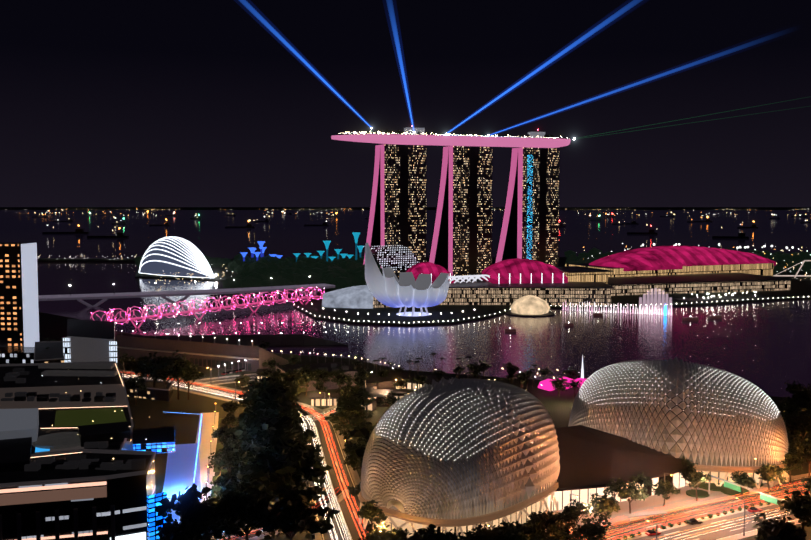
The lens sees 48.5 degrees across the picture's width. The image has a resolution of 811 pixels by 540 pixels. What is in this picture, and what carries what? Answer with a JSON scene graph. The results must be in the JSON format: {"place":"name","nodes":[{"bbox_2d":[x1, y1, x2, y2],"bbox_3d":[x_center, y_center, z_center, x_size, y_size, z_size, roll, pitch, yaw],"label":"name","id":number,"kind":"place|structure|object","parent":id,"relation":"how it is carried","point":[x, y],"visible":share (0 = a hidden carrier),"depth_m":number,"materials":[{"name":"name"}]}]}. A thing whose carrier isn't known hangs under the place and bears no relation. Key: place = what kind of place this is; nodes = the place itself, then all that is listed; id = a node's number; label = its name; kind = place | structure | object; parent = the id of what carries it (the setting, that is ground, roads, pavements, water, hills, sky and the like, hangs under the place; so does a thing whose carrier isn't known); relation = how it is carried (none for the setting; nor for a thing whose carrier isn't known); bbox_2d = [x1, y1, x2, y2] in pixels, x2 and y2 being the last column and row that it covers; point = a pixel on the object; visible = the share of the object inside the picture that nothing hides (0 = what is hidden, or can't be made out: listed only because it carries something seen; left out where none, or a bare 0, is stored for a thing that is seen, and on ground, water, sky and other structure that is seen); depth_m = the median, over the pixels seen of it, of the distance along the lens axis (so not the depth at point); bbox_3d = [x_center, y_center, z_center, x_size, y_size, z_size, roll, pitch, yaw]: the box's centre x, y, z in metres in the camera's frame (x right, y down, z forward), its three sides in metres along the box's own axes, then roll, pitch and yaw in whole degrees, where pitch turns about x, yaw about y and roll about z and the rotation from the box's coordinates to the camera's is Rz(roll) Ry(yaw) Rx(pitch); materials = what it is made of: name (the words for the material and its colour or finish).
{"place":"outdoors","nodes":[
{"label":"outdoors","id":0,"kind":"place"},
{"bbox_2d":[201,486,349,539],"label":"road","id":1,"kind":"structure","parent":0,"point":[253,536],"depth_m":293.13,"materials":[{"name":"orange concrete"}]},
{"bbox_2d":[0,210,810,397],"bbox_3d":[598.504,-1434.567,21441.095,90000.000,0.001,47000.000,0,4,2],"label":"water","id":2,"kind":"structure","parent":0,"point":[765,346],"depth_m":894.67,"materials":[{"name":"black liquid"}]},
{"bbox_2d":[37,258,134,262],"bbox_3d":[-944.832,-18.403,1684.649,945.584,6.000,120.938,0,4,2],"label":"barrage","id":3,"kind":"object","parent":2,"relation":"in","point":[88,260],"depth_m":1624.97,"materials":[{"name":"grey concrete"}]},
{"bbox_2d":[38,277,334,306],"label":"road bridge","id":4,"kind":"structure","parent":2,"relation":"in","point":[104,297],"depth_m":937.02,"materials":[{"name":"grey"}]},
{"bbox_2d":[90,287,323,327],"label":"helix bridge","id":5,"kind":"structure","parent":2,"relation":"on","point":[143,318],"depth_m":812.30,"materials":[{"name":"pink metal"}]},
{"bbox_2d":[91,287,311,321],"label":"helix dots","id":6,"kind":"object","parent":5,"relation":"attached to","point":[212,305],"visible":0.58,"depth_m":833.09,"materials":[{"name":"pink"}]},
{"bbox_2d":[152,334,347,346],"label":"float platform","id":7,"kind":"structure","parent":2,"relation":"on","point":[292,340],"depth_m":674.72,"materials":[{"name":"black"}]},
{"bbox_2d":[136,323,348,345],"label":"light reflections","id":8,"kind":"object","parent":7,"relation":"on","point":[236,334],"visible":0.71,"depth_m":699.03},
{"bbox_2d":[5,208,805,283],"bbox_3d":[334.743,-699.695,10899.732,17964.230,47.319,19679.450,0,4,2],"label":"ship","id":9,"kind":"object","parent":2,"relation":"on","point":[792,247],"visible":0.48,"depth_m":1664.89},
{"bbox_2d":[34,208,807,283],"bbox_3d":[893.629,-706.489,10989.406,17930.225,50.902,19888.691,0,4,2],"label":"lights","id":10,"kind":"object","parent":2,"relation":"on","point":[362,209],"visible":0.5,"depth_m":2824.34},
{"bbox_2d":[32,212,810,238],"bbox_3d":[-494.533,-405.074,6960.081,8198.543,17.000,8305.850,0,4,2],"label":"ships","id":11,"kind":"object","parent":2,"relation":"on","point":[651,231],"visible":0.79,"depth_m":4115.91,"materials":[{"name":"black"}]},
{"bbox_2d":[42,208,805,267],"bbox_3d":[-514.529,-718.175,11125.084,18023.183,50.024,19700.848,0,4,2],"label":"lights","id":12,"kind":"object","parent":2,"relation":"on","point":[337,212],"visible":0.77,"depth_m":8284.34},
{"bbox_2d":[505,295,554,316],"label":"pavilion","id":13,"kind":"object","parent":2,"relation":"in","point":[530,306],"visible":0.88,"depth_m":837.15,"materials":[{"name":"beige"}]},
{"bbox_2d":[663,304,666,315],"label":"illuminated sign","id":14,"kind":"object","parent":2,"relation":"on","point":[665,310],"visible":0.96,"depth_m":835.44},
{"bbox_2d":[0,207,810,209],"bbox_3d":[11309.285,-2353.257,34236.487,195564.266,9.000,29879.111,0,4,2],"label":"horizon","id":15,"kind":"structure","parent":0,"point":[368,208],"depth_m":28077.54,"materials":[{"name":"grey"}]},
{"bbox_2d":[39,312,810,539],"bbox_3d":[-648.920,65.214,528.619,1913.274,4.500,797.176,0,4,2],"label":"land","id":16,"kind":"structure","parent":0,"point":[180,419],"depth_m":456.46,"materials":[{"name":"grey"}]},
{"bbox_2d":[0,242,38,363],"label":"tower","id":17,"kind":"structure","parent":16,"relation":"on","point":[19,319],"depth_m":564.72,"materials":[{"name":"grey"}]},
{"bbox_2d":[34,341,64,362],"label":"rooftop structure","id":18,"kind":"object","parent":16,"relation":"on","point":[53,353],"visible":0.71,"depth_m":528.77,"materials":[{"name":"grey"}]},
{"bbox_2d":[1,392,131,539],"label":"building windows","id":19,"kind":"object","parent":16,"relation":"on","point":[107,464],"visible":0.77,"depth_m":251.16,"materials":[{"name":"grey"}]},
{"bbox_2d":[0,361,133,456],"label":"building","id":20,"kind":"structure","parent":16,"relation":"on","point":[34,378],"depth_m":363.67,"materials":[{"name":"grey"}]},
{"bbox_2d":[35,445,83,457],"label":"pool deck","id":21,"kind":"structure","parent":20,"relation":"on","point":[71,448],"depth_m":266.60,"materials":[{"name":"grey"}]},
{"bbox_2d":[35,447,49,451],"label":"pool","id":22,"kind":"structure","parent":21,"relation":"on","point":[39,449],"depth_m":266.38,"materials":[{"name":"blue liquid"}]},
{"bbox_2d":[0,384,126,408],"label":"building roof","id":23,"kind":"structure","parent":20,"relation":"on","point":[119,391],"depth_m":341.39,"materials":[{"name":"grey"}]},
{"bbox_2d":[0,408,130,471],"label":"roof boxes","id":24,"kind":"object","parent":20,"relation":"on","point":[19,437],"visible":0.92,"depth_m":271.89,"materials":[{"name":"grey concrete"}]},
{"bbox_2d":[38,363,117,376],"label":"roof planters","id":25,"kind":"object","parent":20,"relation":"on","point":[90,373],"visible":1,"depth_m":386.85,"materials":[{"name":"grey"}]},
{"bbox_2d":[31,364,130,457],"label":"light strips","id":26,"kind":"object","parent":20,"relation":"on","point":[75,427],"visible":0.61,"depth_m":319.27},
{"bbox_2d":[54,408,125,426],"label":"green terrace","id":27,"kind":"structure","parent":20,"relation":"on","point":[65,418],"depth_m":306.83,"materials":[{"name":"green plant"}]},
{"bbox_2d":[0,449,155,539],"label":"building","id":28,"kind":"structure","parent":16,"relation":"on","point":[129,492],"depth_m":238.71,"materials":[{"name":"black"}]},
{"bbox_2d":[0,481,145,539],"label":"building trim","id":29,"kind":"structure","parent":28,"relation":"attached to","point":[52,496],"depth_m":234.43,"materials":[{"name":"grey"}]},
{"bbox_2d":[63,338,116,362],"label":"lit windows","id":30,"kind":"structure","parent":16,"relation":"on","point":[112,349],"depth_m":518.17,"materials":[{"name":"white glass"}]},
{"bbox_2d":[67,319,114,361],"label":"rooftop structure","id":31,"kind":"object","parent":16,"relation":"on","point":[90,340],"visible":0.54,"depth_m":517.50,"materials":[{"name":"grey"}]},
{"bbox_2d":[123,377,172,400],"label":"building","id":32,"kind":"structure","parent":16,"relation":"on","point":[160,391],"depth_m":471.00,"materials":[{"name":"brown"}]},
{"bbox_2d":[133,426,174,539],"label":"building","id":33,"kind":"structure","parent":16,"relation":"on","point":[159,440],"depth_m":296.97,"materials":[{"name":"black"}]},
{"bbox_2d":[162,412,201,523],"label":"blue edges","id":34,"kind":"object","parent":16,"relation":"on","point":[182,473],"visible":0.54,"depth_m":341.39,"materials":[{"name":"blue"}]},
{"bbox_2d":[116,335,289,371],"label":"grandstand","id":35,"kind":"object","parent":16,"relation":"on","point":[205,354],"visible":0.81,"depth_m":562.70,"materials":[{"name":"brown"}]},
{"bbox_2d":[155,334,252,345],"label":"grandstand posts","id":36,"kind":"object","parent":35,"relation":"on","point":[202,340],"visible":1,"depth_m":561.46,"materials":[{"name":"grey metal"}]},
{"bbox_2d":[195,412,246,502],"bbox_3d":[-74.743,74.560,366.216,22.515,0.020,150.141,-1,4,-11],"label":"building wall","id":37,"kind":"structure","parent":16,"relation":"on","point":[207,428],"depth_m":375.20,"materials":[{"name":"orange concrete"}]},
{"bbox_2d":[190,373,256,386],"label":"car park road","id":38,"kind":"structure","parent":16,"relation":"on","point":[222,380],"depth_m":518.92,"materials":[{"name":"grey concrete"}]},
{"bbox_2d":[120,370,370,539],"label":"road","id":39,"kind":"structure","parent":16,"relation":"on","point":[352,533],"depth_m":349.34,"materials":[{"name":"grey asphalt"}]},
{"bbox_2d":[204,360,756,539],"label":"lamp poles","id":40,"kind":"object","parent":39,"relation":"on","point":[390,522],"visible":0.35,"depth_m":313.87,"materials":[{"name":"black metal"}]},
{"bbox_2d":[276,362,356,390],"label":"dark block","id":41,"kind":"structure","parent":16,"relation":"on","point":[330,384],"depth_m":504.27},
{"bbox_2d":[3,363,348,470],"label":"roof plant","id":42,"kind":"object","parent":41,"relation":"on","point":[137,464],"visible":0.62,"depth_m":250.68,"materials":[{"name":"grey metal"}]},
{"bbox_2d":[261,354,400,405],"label":"tree","id":43,"kind":"object","parent":16,"relation":"on","point":[391,399],"depth_m":489.83,"materials":[{"name":"green plant"}]},
{"bbox_2d":[255,368,407,406],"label":"low buildings","id":44,"kind":"structure","parent":16,"relation":"on","point":[319,399],"depth_m":454.77,"materials":[{"name":"grey"}]},
{"bbox_2d":[300,353,394,370],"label":"promenade poles","id":45,"kind":"object","parent":16,"relation":"on","point":[341,361],"visible":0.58,"depth_m":570.03,"materials":[{"name":"grey metal"}]},
{"bbox_2d":[303,393,409,421],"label":"road","id":46,"kind":"structure","parent":16,"relation":"on","point":[326,410],"depth_m":436.63,"materials":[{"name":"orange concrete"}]},
{"bbox_2d":[343,387,375,410],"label":"shops","id":47,"kind":"structure","parent":16,"relation":"on","point":[372,405],"depth_m":443.79,"materials":[{"name":"grey"}]},
{"bbox_2d":[365,372,407,388],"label":"shops","id":48,"kind":"structure","parent":16,"relation":"on","point":[387,382],"depth_m":493.47,"materials":[{"name":"brown"}]},
{"bbox_2d":[408,373,454,389],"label":"shops","id":49,"kind":"structure","parent":16,"relation":"on","point":[411,384],"depth_m":495.81,"materials":[{"name":"brown"}]},
{"bbox_2d":[358,482,558,537],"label":"dome base","id":50,"kind":"object","parent":16,"relation":"on","point":[520,512],"visible":0.33,"depth_m":271.53,"materials":[{"name":"brown"}]},
{"bbox_2d":[360,377,559,518],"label":"dome spikes","id":51,"kind":"object","parent":50,"relation":"on","point":[536,443],"visible":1,"depth_m":275.23,"materials":[{"name":"silver metal"}]},
{"bbox_2d":[379,389,543,457],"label":"dome leds","id":52,"kind":"object","parent":51,"relation":"on","point":[451,421],"visible":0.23,"depth_m":274.30,"materials":[{"name":"white"}]},
{"bbox_2d":[368,393,552,518],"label":"theatre dome","id":53,"kind":"structure","parent":50,"relation":"on","point":[490,511],"depth_m":269.36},
{"bbox_2d":[125,370,806,539],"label":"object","id":54,"kind":"object","parent":16,"relation":"on","point":[770,500],"visible":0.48,"depth_m":290.34,"materials":[{"name":"orange"}]},
{"bbox_2d":[222,368,762,535],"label":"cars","id":55,"kind":"object","parent":16,"relation":"on","point":[692,522],"visible":0.6,"depth_m":285.22,"materials":[{"name":"white"}]},
{"bbox_2d":[538,356,585,390],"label":"outdoor theatre","id":56,"kind":"structure","parent":16,"relation":"on","point":[546,385],"depth_m":484.13,"materials":[{"name":"pink"}]},
{"bbox_2d":[546,473,810,539],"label":"boulevard","id":57,"kind":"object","parent":16,"relation":"on","point":[734,531],"visible":0.35,"depth_m":289.28,"materials":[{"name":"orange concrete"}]},
{"bbox_2d":[686,464,787,487],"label":"glass facade","id":58,"kind":"structure","parent":16,"relation":"on","point":[723,472],"depth_m":322.13,"materials":[{"name":"brown"}]},
{"bbox_2d":[568,357,788,466],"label":"dome spikes","id":59,"kind":"object","parent":58,"relation":"on","point":[676,372],"visible":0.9,"depth_m":328.71,"materials":[{"name":"silver metal"}]},
{"bbox_2d":[580,366,779,465],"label":"theatre dome","id":60,"kind":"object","parent":58,"relation":"on","point":[714,461],"visible":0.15,"depth_m":326.55,"materials":[{"name":"silver metal"}]},
{"bbox_2d":[581,362,778,417],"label":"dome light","id":61,"kind":"object","parent":60,"relation":"on","point":[695,396],"visible":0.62,"depth_m":336.23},
{"bbox_2d":[331,127,570,147],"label":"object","id":62,"kind":"structure","parent":0,"point":[534,141],"depth_m":1241.17,"materials":[{"name":"pink metal"}]},
{"bbox_2d":[366,129,553,137],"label":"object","id":63,"kind":"structure","parent":62,"relation":"on","point":[434,133],"depth_m":1241.95,"materials":[{"name":"grey"}]},
{"bbox_2d":[346,131,561,136],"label":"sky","id":64,"kind":"structure","parent":0,"point":[422,133],"depth_m":1227.24,"materials":[{"name":"black"}]},
{"bbox_2d":[129,372,809,539],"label":"light trails","id":65,"kind":"object","parent":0,"point":[571,532],"visible":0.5,"depth_m":301.43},
{"bbox_2d":[135,257,810,325],"bbox_3d":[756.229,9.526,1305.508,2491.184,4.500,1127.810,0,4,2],"label":"waterfront promenade","id":66,"kind":"structure","parent":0,"point":[800,287],"depth_m":898.96,"materials":[{"name":"grey"}]},
{"bbox_2d":[140,237,208,276],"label":"conservatory dome","id":67,"kind":"structure","parent":66,"relation":"on","point":[156,267],"depth_m":1294.32,"materials":[{"name":"white"}]},
{"bbox_2d":[139,236,214,277],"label":"dome ribs","id":68,"kind":"object","parent":66,"relation":"on","point":[207,270],"visible":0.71,"depth_m":1284.22,"materials":[{"name":"white metal"}]},
{"bbox_2d":[241,232,362,261],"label":"supertrees","id":69,"kind":"object","parent":66,"relation":"on","point":[326,243],"visible":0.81,"depth_m":1438.39,"materials":[{"name":"teal metal"}]},
{"bbox_2d":[322,285,372,308],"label":"glass vault","id":70,"kind":"object","parent":66,"relation":"on","point":[360,296],"visible":0.98,"depth_m":889.00,"materials":[{"name":"grey glass"}]},
{"bbox_2d":[363,144,425,278],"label":"tower","id":71,"kind":"structure","parent":66,"relation":"on","point":[397,216],"depth_m":1233.09,"materials":[{"name":"grey glass"}]},
{"bbox_2d":[365,243,449,315],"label":"lotus-shaped museum","id":72,"kind":"structure","parent":66,"relation":"on","point":[390,289],"depth_m":818.15,"materials":[{"name":"white"}]},
{"bbox_2d":[369,289,449,307],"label":"mall","id":73,"kind":"structure","parent":66,"relation":"on","point":[377,303],"depth_m":889.12,"materials":[{"name":"beige"}]},
{"bbox_2d":[363,245,419,270],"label":"atrium roof","id":74,"kind":"structure","parent":73,"relation":"on","point":[398,257],"depth_m":1183.23,"materials":[{"name":"white glass"}]},
{"bbox_2d":[406,262,454,284],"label":"domed roof","id":75,"kind":"structure","parent":73,"relation":"on","point":[432,269],"depth_m":959.02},
{"bbox_2d":[396,312,429,315],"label":"artscience pond","id":76,"kind":"structure","parent":66,"relation":"on","point":[415,313],"depth_m":829.73,"materials":[{"name":"white liquid"}]},
{"bbox_2d":[429,146,491,275],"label":"tower","id":77,"kind":"structure","parent":66,"relation":"on","point":[462,241],"depth_m":1265.03,"materials":[{"name":"grey glass"}]},
{"bbox_2d":[135,248,810,292],"bbox_3d":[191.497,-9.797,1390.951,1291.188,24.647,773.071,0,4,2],"label":"garden trees","id":78,"kind":"object","parent":66,"relation":"on","point":[262,271],"visible":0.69,"depth_m":1285.75,"materials":[{"name":"green plant"}]},
{"bbox_2d":[495,147,559,266],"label":"tower","id":79,"kind":"structure","parent":66,"relation":"on","point":[513,238],"depth_m":1300.37,"materials":[{"name":"grey glass"}]},
{"bbox_2d":[527,155,532,259],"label":"lit windows","id":80,"kind":"structure","parent":79,"relation":"attached to","point":[529,192],"depth_m":1287.37,"materials":[{"name":"blue glass"}]},
{"bbox_2d":[445,281,614,304],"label":"mall","id":81,"kind":"structure","parent":66,"relation":"on","point":[457,291],"depth_m":911.63,"materials":[{"name":"beige"}]},
{"bbox_2d":[448,275,489,282],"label":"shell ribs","id":82,"kind":"object","parent":81,"relation":"on","point":[464,277],"visible":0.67,"depth_m":943.33,"materials":[{"name":"white metal"}]},
{"bbox_2d":[482,258,567,283],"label":"domed roof","id":83,"kind":"structure","parent":81,"relation":"on","point":[514,271],"depth_m":958.17,"materials":[{"name":"pink metal"}]},
{"bbox_2d":[294,296,808,322],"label":"promenade lights","id":84,"kind":"object","parent":66,"relation":"on","point":[474,309],"visible":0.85,"depth_m":815.38},
{"bbox_2d":[556,266,612,283],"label":"mall","id":85,"kind":"structure","parent":66,"relation":"on","point":[578,274],"depth_m":981.96,"materials":[{"name":"beige"}]},
{"bbox_2d":[565,263,773,276],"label":"expo glass","id":86,"kind":"object","parent":66,"relation":"on","point":[765,269],"visible":0.36,"depth_m":1150.44,"materials":[{"name":"beige glass"}]},
{"bbox_2d":[589,246,775,270],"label":"convention center roof","id":87,"kind":"structure","parent":86,"relation":"on","point":[661,258],"depth_m":1154.55,"materials":[{"name":"pink metal"}]},
{"bbox_2d":[608,272,795,295],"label":"mall","id":88,"kind":"structure","parent":66,"relation":"on","point":[681,284],"depth_m":1045.35,"materials":[{"name":"beige"}]},
{"bbox_2d":[773,260,810,277],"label":"roof truss","id":89,"kind":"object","parent":66,"relation":"on","point":[797,272],"depth_m":1244.53,"materials":[{"name":"white metal"}]},
{"bbox_2d":[545,475,788,533],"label":"plaza","id":90,"kind":"structure","parent":0,"point":[687,491],"depth_m":308.92,"materials":[{"name":"beige concrete"}]},
{"bbox_2d":[548,425,690,510],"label":"building","id":91,"kind":"structure","parent":90,"relation":"on","point":[592,460],"depth_m":312.33,"materials":[{"name":"black"}]}
]}

